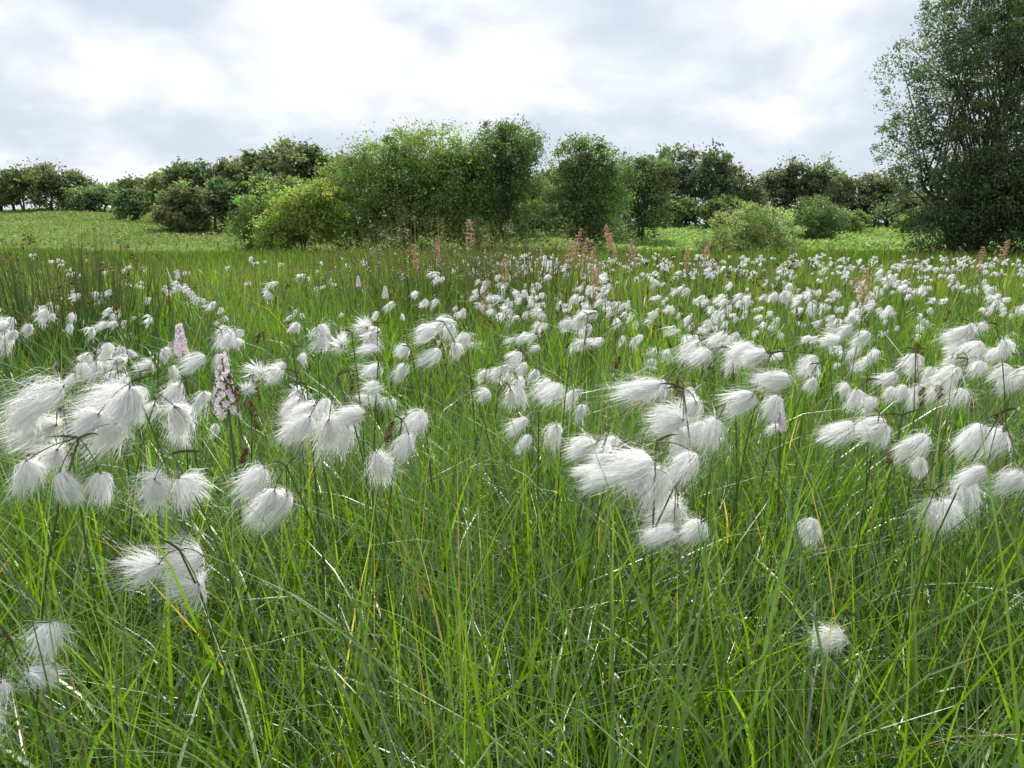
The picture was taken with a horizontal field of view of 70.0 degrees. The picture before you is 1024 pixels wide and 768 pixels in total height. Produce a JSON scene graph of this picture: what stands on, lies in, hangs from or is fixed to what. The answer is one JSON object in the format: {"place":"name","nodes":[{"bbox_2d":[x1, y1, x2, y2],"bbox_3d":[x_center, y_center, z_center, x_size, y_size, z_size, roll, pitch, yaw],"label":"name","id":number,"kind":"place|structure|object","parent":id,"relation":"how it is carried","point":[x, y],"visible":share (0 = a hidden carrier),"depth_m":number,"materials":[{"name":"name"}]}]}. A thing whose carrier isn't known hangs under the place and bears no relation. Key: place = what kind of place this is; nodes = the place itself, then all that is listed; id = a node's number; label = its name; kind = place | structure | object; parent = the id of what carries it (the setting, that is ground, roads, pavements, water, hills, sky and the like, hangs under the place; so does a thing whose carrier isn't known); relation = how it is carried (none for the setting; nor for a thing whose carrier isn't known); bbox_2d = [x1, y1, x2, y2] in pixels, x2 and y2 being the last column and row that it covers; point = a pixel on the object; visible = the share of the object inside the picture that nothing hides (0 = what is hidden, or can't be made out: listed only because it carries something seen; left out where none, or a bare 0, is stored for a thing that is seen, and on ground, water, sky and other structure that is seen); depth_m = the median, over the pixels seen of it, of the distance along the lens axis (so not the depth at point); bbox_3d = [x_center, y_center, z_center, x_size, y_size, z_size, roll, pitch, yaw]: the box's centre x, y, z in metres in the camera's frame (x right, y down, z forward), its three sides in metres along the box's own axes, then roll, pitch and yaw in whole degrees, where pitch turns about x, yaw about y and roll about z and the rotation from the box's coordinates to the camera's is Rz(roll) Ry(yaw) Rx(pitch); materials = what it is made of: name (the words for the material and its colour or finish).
{"place":"outdoors","nodes":[
{"label":"outdoors","id":0,"kind":"place"},
{"bbox_2d":[0,304,35,495],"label":"cotton grass","id":1,"kind":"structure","parent":0,"point":[10,321],"depth_m":1.50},
{"bbox_2d":[0,406,141,758],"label":"cotton grass","id":2,"kind":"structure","parent":0,"point":[29,471],"depth_m":0.56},
{"bbox_2d":[104,356,136,543],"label":"cotton grass","id":3,"kind":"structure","parent":0,"point":[117,364],"depth_m":1.12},
{"bbox_2d":[124,338,180,522],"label":"cotton grass","id":4,"kind":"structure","parent":0,"point":[164,352],"depth_m":1.17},
{"bbox_2d":[126,395,201,692],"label":"cotton grass","id":5,"kind":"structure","parent":0,"point":[152,410],"depth_m":0.89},
{"bbox_2d":[274,369,351,683],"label":"cotton grass","id":6,"kind":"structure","parent":0,"point":[297,392],"depth_m":0.88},
{"bbox_2d":[411,244,422,370],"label":"plume grass","id":7,"kind":"object","parent":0,"point":[417,272],"depth_m":3.35,"materials":[{"name":"brown plant"}]},
{"bbox_2d":[434,235,439,295],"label":"plume grass","id":8,"kind":"object","parent":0,"point":[437,247],"depth_m":3.54,"materials":[{"name":"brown plant"}]},
{"bbox_2d":[398,314,501,533],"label":"cotton grass","id":9,"kind":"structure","parent":0,"point":[433,353],"depth_m":1.15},
{"bbox_2d":[464,219,473,333],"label":"plume grass","id":10,"kind":"object","parent":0,"point":[468,222],"depth_m":2.75,"materials":[{"name":"brown plant"}]},
{"bbox_2d":[479,278,489,417],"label":"plume grass","id":11,"kind":"object","parent":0,"point":[486,281],"depth_m":2.39,"materials":[{"name":"brown plant"}]},
{"bbox_2d":[500,259,509,386],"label":"plume grass","id":12,"kind":"object","parent":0,"point":[503,278],"depth_m":2.97,"materials":[{"name":"brown plant"}]},
{"bbox_2d":[0,208,1020,765],"bbox_3d":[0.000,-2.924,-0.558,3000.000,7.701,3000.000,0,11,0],"label":"ground","id":13,"kind":"structure","parent":0,"point":[130,246],"depth_m":60.72,"materials":[{"name":"plant"}]},
{"bbox_2d":[0,611,78,767],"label":"cotton grass","id":14,"kind":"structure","parent":13,"relation":"on","point":[44,637],"depth_m":0.47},
{"bbox_2d":[0,366,117,767],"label":"cotton grass","id":15,"kind":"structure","parent":13,"relation":"on","point":[28,415],"depth_m":0.60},
{"bbox_2d":[0,259,129,362],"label":"soft rush","id":16,"kind":"object","parent":13,"relation":"on","point":[31,299],"visible":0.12,"depth_m":3.40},
{"bbox_2d":[51,359,99,539],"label":"cotton grass","id":17,"kind":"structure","parent":13,"relation":"on","point":[73,377],"depth_m":1.12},
{"bbox_2d":[70,342,120,528],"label":"cotton grass","id":18,"kind":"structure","parent":13,"relation":"on","point":[107,352],"depth_m":1.16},
{"bbox_2d":[0,212,222,405],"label":"soft rush","id":19,"kind":"object","parent":13,"relation":"on","point":[80,304],"visible":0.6,"depth_m":2.96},
{"bbox_2d":[0,244,239,305],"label":"soft rush","id":20,"kind":"object","parent":13,"relation":"on","point":[87,266],"visible":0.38,"depth_m":6.88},
{"bbox_2d":[0,209,246,248],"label":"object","id":21,"kind":"object","parent":13,"relation":"on","point":[119,241],"visible":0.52,"depth_m":65.21,"materials":[{"name":"green plant"}]},
{"bbox_2d":[100,365,152,584],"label":"cotton grass","id":22,"kind":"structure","parent":13,"relation":"on","point":[125,379],"depth_m":1.07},
{"bbox_2d":[27,371,234,767],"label":"cotton grass","id":23,"kind":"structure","parent":13,"relation":"on","point":[121,405],"depth_m":0.57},
{"bbox_2d":[82,514,243,743],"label":"cotton grass","id":24,"kind":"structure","parent":13,"relation":"on","point":[148,566],"depth_m":0.55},
{"bbox_2d":[144,373,214,543],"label":"cotton grass","id":25,"kind":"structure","parent":13,"relation":"on","point":[202,399],"depth_m":0.97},
{"bbox_2d":[173,323,205,546],"bbox_3d":[-0.546,0.178,1.240,0.130,0.562,0.129,-5,12,-25],"label":"spotted orchid","id":26,"kind":"object","parent":13,"relation":"on","point":[178,348],"visible":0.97,"depth_m":1.21,"materials":[{"name":"pink plant"}]},
{"bbox_2d":[109,447,279,767],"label":"cotton grass","id":27,"kind":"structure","parent":13,"relation":"on","point":[156,487],"depth_m":0.58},
{"bbox_2d":[166,324,257,571],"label":"cotton grass","id":28,"kind":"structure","parent":13,"relation":"on","point":[226,337],"depth_m":1.09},
{"bbox_2d":[160,351,269,721],"bbox_3d":[-0.379,0.234,0.923,0.158,0.560,0.095,-7,13,-33],"label":"spotted orchid","id":29,"kind":"object","parent":13,"relation":"on","point":[225,403],"visible":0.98,"depth_m":0.87,"materials":[{"name":"pink plant"}]},
{"bbox_2d":[236,357,271,637],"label":"cotton grass","id":30,"kind":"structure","parent":13,"relation":"on","point":[249,386],"depth_m":0.90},
{"bbox_2d":[220,165,315,251],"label":"willow shrub","id":31,"kind":"object","parent":13,"relation":"on","point":[254,210],"visible":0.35,"depth_m":42.37,"materials":[{"name":"green plant"}]},
{"bbox_2d":[255,339,316,529],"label":"cotton grass","id":32,"kind":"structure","parent":13,"relation":"on","point":[277,371],"depth_m":1.06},
{"bbox_2d":[213,458,366,767],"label":"cotton grass","id":33,"kind":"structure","parent":13,"relation":"on","point":[277,504],"depth_m":0.61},
{"bbox_2d":[257,381,334,752],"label":"cotton grass","id":34,"kind":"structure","parent":13,"relation":"on","point":[321,407],"depth_m":0.75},
{"bbox_2d":[240,171,356,253],"bbox_3d":[-10.595,-8.437,36.647,5.559,4.302,3.871,0,11,0],"label":"willow shrub","id":35,"kind":"object","parent":13,"relation":"on","point":[301,222],"visible":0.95,"depth_m":36.29,"materials":[{"name":"green plant"}]},
{"bbox_2d":[0,132,619,236],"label":"distant woodland","id":36,"kind":"object","parent":13,"relation":"on","point":[185,196],"visible":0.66,"depth_m":84.48,"materials":[{"name":"green plant"}]},
{"bbox_2d":[286,315,336,527],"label":"cotton grass","id":37,"kind":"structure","parent":13,"relation":"on","point":[321,341],"depth_m":1.21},
{"bbox_2d":[265,370,400,693],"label":"cotton grass","id":38,"kind":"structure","parent":13,"relation":"on","point":[303,421],"depth_m":0.69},
{"bbox_2d":[316,313,375,643],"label":"cotton grass","id":39,"kind":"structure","parent":13,"relation":"on","point":[365,325],"depth_m":0.86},
{"bbox_2d":[260,240,454,335],"bbox_3d":[-0.985,-0.604,4.802,1.368,0.779,1.704,0,11,0],"label":"soft rush","id":40,"kind":"object","parent":13,"relation":"on","point":[328,279],"visible":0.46,"depth_m":4.63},
{"bbox_2d":[344,352,386,650],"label":"cotton grass","id":41,"kind":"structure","parent":13,"relation":"on","point":[375,387],"depth_m":0.87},
{"bbox_2d":[355,405,439,715],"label":"cotton grass","id":42,"kind":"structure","parent":13,"relation":"on","point":[415,422],"depth_m":0.68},
{"bbox_2d":[296,116,521,253],"bbox_3d":[-5.470,-10.368,38.608,12.032,7.538,7.154,0,11,0],"label":"willow tree","id":43,"kind":"object","parent":13,"relation":"on","point":[427,172],"visible":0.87,"depth_m":37.62,"materials":[{"name":"green plant"}]},
{"bbox_2d":[385,342,437,551],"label":"cotton grass","id":44,"kind":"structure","parent":13,"relation":"on","point":[403,349],"depth_m":1.08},
{"bbox_2d":[262,205,589,379],"bbox_3d":[-0.419,-0.549,4.099,1.667,0.934,1.993,0,11,0],"label":"soft rush","id":45,"kind":"object","parent":13,"relation":"on","point":[441,288],"visible":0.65,"depth_m":3.87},
{"bbox_2d":[419,313,478,494],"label":"cotton grass","id":46,"kind":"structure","parent":13,"relation":"on","point":[464,339],"depth_m":1.21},
{"bbox_2d":[450,114,562,252],"bbox_3d":[-0.600,-10.724,39.509,6.540,7.518,4.943,-4,11,-19],"label":"willow tree","id":47,"kind":"object","parent":13,"relation":"on","point":[519,149],"visible":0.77,"depth_m":38.81,"materials":[{"name":"green plant"}]},
{"bbox_2d":[472,375,540,541],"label":"cotton grass","id":48,"kind":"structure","parent":13,"relation":"on","point":[514,396],"depth_m":0.97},
{"bbox_2d":[369,213,650,360],"bbox_3d":[-0.050,-0.634,4.614,1.732,0.903,2.125,0,11,0],"label":"soft rush","id":49,"kind":"object","parent":13,"relation":"on","point":[550,289],"visible":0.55,"depth_m":4.37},
{"bbox_2d":[0,247,1023,767],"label":"meadow grass","id":50,"kind":"structure","parent":13,"relation":"on","point":[474,601],"depth_m":0.87,"materials":[{"name":"plant"}]},
{"bbox_2d":[0,253,1023,521],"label":"cotton grass drift","id":51,"kind":"object","parent":13,"relation":"on","point":[370,347],"visible":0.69,"depth_m":2.69,"materials":[{"name":"plant"}]},
{"bbox_2d":[0,209,1023,285],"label":"distant meadow grass","id":52,"kind":"structure","parent":13,"relation":"on","point":[857,255],"depth_m":24.80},
{"bbox_2d":[0,245,1023,730],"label":"meadow seed heads","id":53,"kind":"object","parent":13,"relation":"on","point":[390,427],"visible":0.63,"depth_m":1.59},
{"bbox_2d":[497,405,566,685],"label":"cotton grass","id":54,"kind":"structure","parent":13,"relation":"on","point":[520,423],"depth_m":0.88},
{"bbox_2d":[511,367,587,575],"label":"cotton grass","id":55,"kind":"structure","parent":13,"relation":"on","point":[553,392],"depth_m":0.97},
{"bbox_2d":[555,241,575,380],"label":"plume grass","id":56,"kind":"object","parent":13,"relation":"on","point":[571,248],"depth_m":2.57,"materials":[{"name":"brown plant"}]},
{"bbox_2d":[561,228,584,377],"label":"plume grass","id":57,"kind":"object","parent":13,"relation":"on","point":[577,242],"depth_m":2.46,"materials":[{"name":"brown plant"}]},
{"bbox_2d":[569,310,597,490],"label":"cotton grass","id":58,"kind":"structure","parent":13,"relation":"on","point":[577,322],"depth_m":1.26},
{"bbox_2d":[535,131,645,253],"bbox_3d":[4.001,-9.601,37.178,5.730,6.395,4.653,0,11,0],"label":"willow tree","id":59,"kind":"object","parent":13,"relation":"on","point":[585,177],"visible":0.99,"depth_m":36.67,"materials":[{"name":"green plant"}]},
{"bbox_2d":[585,268,601,399],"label":"plume grass","id":60,"kind":"object","parent":13,"relation":"on","point":[597,276],"depth_m":2.18,"materials":[{"name":"brown plant"}]},
{"bbox_2d":[590,247,597,368],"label":"plume grass","id":61,"kind":"object","parent":13,"relation":"on","point":[593,276],"depth_m":2.52,"materials":[{"name":"brown plant"}]},
{"bbox_2d":[603,225,621,363],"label":"plume grass","id":62,"kind":"object","parent":13,"relation":"on","point":[605,229],"depth_m":2.86,"materials":[{"name":"brown plant"}]},
{"bbox_2d":[607,233,628,351],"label":"plume grass","id":63,"kind":"object","parent":13,"relation":"on","point":[611,246],"depth_m":2.81,"materials":[{"name":"brown plant"}]},
{"bbox_2d":[563,427,705,753],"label":"cotton grass","id":64,"kind":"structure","parent":13,"relation":"on","point":[630,465],"depth_m":0.55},
{"bbox_2d":[605,147,684,241],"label":"willow tree","id":65,"kind":"object","parent":13,"relation":"on","point":[642,214],"visible":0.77,"depth_m":57.36,"materials":[{"name":"green plant"}]},
{"bbox_2d":[586,357,708,767],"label":"cotton grass","id":66,"kind":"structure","parent":13,"relation":"on","point":[688,410],"depth_m":0.66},
{"bbox_2d":[599,448,710,758],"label":"cotton grass","id":67,"kind":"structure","parent":13,"relation":"on","point":[660,533],"depth_m":0.56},
{"bbox_2d":[613,364,700,573],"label":"cotton grass","id":68,"kind":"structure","parent":13,"relation":"on","point":[663,387],"depth_m":0.97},
{"bbox_2d":[658,320,729,589],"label":"cotton grass","id":69,"kind":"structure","parent":13,"relation":"on","point":[718,337],"depth_m":0.96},
{"bbox_2d":[670,405,731,658],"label":"cotton grass","id":70,"kind":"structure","parent":13,"relation":"on","point":[708,433],"depth_m":0.66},
{"bbox_2d":[672,330,742,585],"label":"cotton grass","id":71,"kind":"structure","parent":13,"relation":"on","point":[703,355],"depth_m":0.92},
{"bbox_2d":[686,199,809,253],"bbox_3d":[12.599,-8.271,39.003,6.701,3.226,4.085,0,11,0],"label":"willow shrub","id":72,"kind":"object","parent":13,"relation":"on","point":[754,234],"visible":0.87,"depth_m":38.60,"materials":[{"name":"green plant"}]},
{"bbox_2d":[709,339,793,620],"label":"cotton grass","id":73,"kind":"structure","parent":13,"relation":"on","point":[748,353],"depth_m":0.80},
{"bbox_2d":[607,245,899,351],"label":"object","id":74,"kind":"object","parent":13,"relation":"on","point":[738,277],"visible":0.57,"depth_m":4.46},
{"bbox_2d":[742,413,781,603],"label":"cotton grass","id":75,"kind":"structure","parent":13,"relation":"on","point":[778,428],"depth_m":0.95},
{"bbox_2d":[545,246,997,298],"bbox_3d":[2.818,-1.356,8.966,6.913,0.695,3.698,0,11,0],"label":"soft rush","id":76,"kind":"object","parent":13,"relation":"on","point":[734,265],"visible":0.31,"depth_m":8.79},
{"bbox_2d":[531,136,1021,229],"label":"distant woodland","id":77,"kind":"object","parent":13,"relation":"on","point":[784,186],"visible":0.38,"depth_m":94.13,"materials":[{"name":"green plant"}]},
{"bbox_2d":[769,404,786,583],"bbox_3d":[0.359,0.252,1.074,0.084,0.465,0.150,-9,14,-39],"label":"spotted orchid","id":78,"kind":"object","parent":13,"relation":"on","point":[783,426],"visible":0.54,"depth_m":1.03,"materials":[{"name":"pink plant"}]},
{"bbox_2d":[772,209,787,367],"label":"plume grass","id":79,"kind":"object","parent":13,"relation":"on","point":[773,217],"depth_m":2.55,"materials":[{"name":"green plant"}]},
{"bbox_2d":[630,194,940,234],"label":"distant hedge","id":80,"kind":"object","parent":13,"relation":"on","point":[688,211],"visible":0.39,"depth_m":78.16,"materials":[{"name":"green plant"}]},
{"bbox_2d":[742,502,829,633],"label":"cotton grass","id":81,"kind":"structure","parent":13,"relation":"on","point":[811,536],"depth_m":0.79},
{"bbox_2d":[761,359,824,535],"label":"cotton grass","id":82,"kind":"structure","parent":13,"relation":"on","point":[809,384],"depth_m":1.08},
{"bbox_2d":[783,190,853,240],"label":"willow shrub","id":83,"kind":"object","parent":13,"relation":"on","point":[821,222],"visible":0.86,"depth_m":62.56,"materials":[{"name":"green plant"}]},
{"bbox_2d":[830,310,874,485],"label":"cotton grass","id":84,"kind":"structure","parent":13,"relation":"on","point":[864,338],"depth_m":1.31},
{"bbox_2d":[827,375,883,597],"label":"cotton grass","id":85,"kind":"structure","parent":13,"relation":"on","point":[855,396],"depth_m":0.96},
{"bbox_2d":[853,278,870,374],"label":"plume grass","id":86,"kind":"object","parent":13,"relation":"on","point":[855,279],"depth_m":2.44,"materials":[{"name":"brown plant"}]},
{"bbox_2d":[786,611,955,767],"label":"cotton grass","id":87,"kind":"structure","parent":13,"relation":"on","point":[836,636],"depth_m":0.59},
{"bbox_2d":[841,398,936,667],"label":"cotton grass","id":88,"kind":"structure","parent":13,"relation":"on","point":[917,443],"depth_m":0.80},
{"bbox_2d":[860,347,936,580],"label":"cotton grass","id":89,"kind":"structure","parent":13,"relation":"on","point":[912,361],"depth_m":0.98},
{"bbox_2d":[878,368,924,569],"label":"cotton grass","id":90,"kind":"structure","parent":13,"relation":"on","point":[904,389],"depth_m":1.07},
{"bbox_2d":[855,448,992,668],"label":"cotton grass","id":91,"kind":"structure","parent":13,"relation":"on","point":[920,467],"depth_m":0.77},
{"bbox_2d":[880,482,986,691],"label":"cotton grass","id":92,"kind":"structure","parent":13,"relation":"on","point":[933,505],"depth_m":0.75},
{"bbox_2d":[857,0,1023,253],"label":"alder tree","id":93,"kind":"object","parent":13,"relation":"on","point":[963,126],"visible":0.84,"depth_m":28.46,"materials":[{"name":"green plant"}]},
{"bbox_2d":[874,408,1023,767],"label":"cotton grass","id":94,"kind":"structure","parent":13,"relation":"on","point":[969,440],"depth_m":0.58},
{"bbox_2d":[909,352,990,597],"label":"cotton grass","id":95,"kind":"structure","parent":13,"relation":"on","point":[979,366],"depth_m":0.86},
{"bbox_2d":[928,313,982,547],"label":"cotton grass","id":96,"kind":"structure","parent":13,"relation":"on","point":[966,332],"depth_m":1.09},
{"bbox_2d":[889,132,1023,259],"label":"hawthorn bush","id":97,"kind":"object","parent":13,"relation":"on","point":[978,232],"visible":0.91,"depth_m":27.27,"materials":[{"name":"green plant"}]},
{"bbox_2d":[970,0,1023,158],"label":"alder tree","id":98,"kind":"object","parent":13,"relation":"on","point":[1020,123],"visible":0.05,"depth_m":29.65,"materials":[{"name":"green plant"}]},
{"bbox_2d":[987,239,1010,321],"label":"plume grass","id":99,"kind":"object","parent":13,"relation":"on","point":[1004,251],"depth_m":3.44,"materials":[{"name":"brown plant"}]},
{"bbox_2d":[976,353,1023,540],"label":"cotton grass","id":100,"kind":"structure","parent":13,"relation":"on","point":[1009,381],"depth_m":1.01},
{"bbox_2d":[988,162,1023,252],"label":"hawthorn bush","id":101,"kind":"object","parent":13,"relation":"on","point":[1022,237],"visible":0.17,"depth_m":28.11,"materials":[{"name":"green plant"}]},
{"bbox_2d":[0,0,1023,223],"label":"sky","id":102,"kind":"structure","parent":0,"point":[109,88],"materials":[{"name":"white"}]},
{"bbox_2d":[500,346,540,506],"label":"cotton grass","id":103,"kind":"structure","parent":0,"point":[515,360],"depth_m":1.12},
{"bbox_2d":[576,237,589,365],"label":"plume grass","id":104,"kind":"object","parent":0,"point":[586,248],"depth_m":2.42,"materials":[{"name":"brown plant"}]},
{"bbox_2d":[552,419,622,716],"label":"cotton grass","id":105,"kind":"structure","parent":0,"point":[579,448],"depth_m":0.79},
{"bbox_2d":[573,435,632,698],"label":"cotton grass","id":106,"kind":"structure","parent":0,"point":[591,487],"depth_m":0.77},
{"bbox_2d":[628,239,640,358],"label":"plume grass","id":107,"kind":"object","parent":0,"point":[630,247],"depth_m":2.91,"materials":[{"name":"brown plant"}]},
{"bbox_2d":[683,246,690,333],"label":"plume grass","id":108,"kind":"object","parent":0,"point":[687,255],"depth_m":3.25,"materials":[{"name":"brown plant"}]},
{"bbox_2d":[696,241,710,334],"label":"plume grass","id":109,"kind":"object","parent":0,"point":[704,254],"depth_m":3.06,"materials":[{"name":"brown plant"}]},
{"bbox_2d":[589,224,1022,251],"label":"bracken bank","id":110,"kind":"structure","parent":0,"point":[885,240],"depth_m":57.13,"materials":[{"name":"green plant"}]},
{"bbox_2d":[788,328,841,543],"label":"cotton grass","id":111,"kind":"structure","parent":0,"point":[831,339],"depth_m":1.15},
{"bbox_2d":[807,408,894,652],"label":"cotton grass","id":112,"kind":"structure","parent":0,"point":[835,430],"depth_m":0.80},
{"bbox_2d":[858,269,871,356],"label":"plume grass","id":113,"kind":"object","parent":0,"point":[865,282],"depth_m":2.38,"materials":[{"name":"brown plant"}]},
{"bbox_2d":[971,246,985,317],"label":"plume grass","id":114,"kind":"object","parent":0,"point":[982,260],"depth_m":3.16,"materials":[{"name":"brown plant"}]},
{"bbox_2d":[942,322,1022,568],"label":"cotton grass","id":115,"kind":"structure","parent":0,"point":[1000,350],"depth_m":0.95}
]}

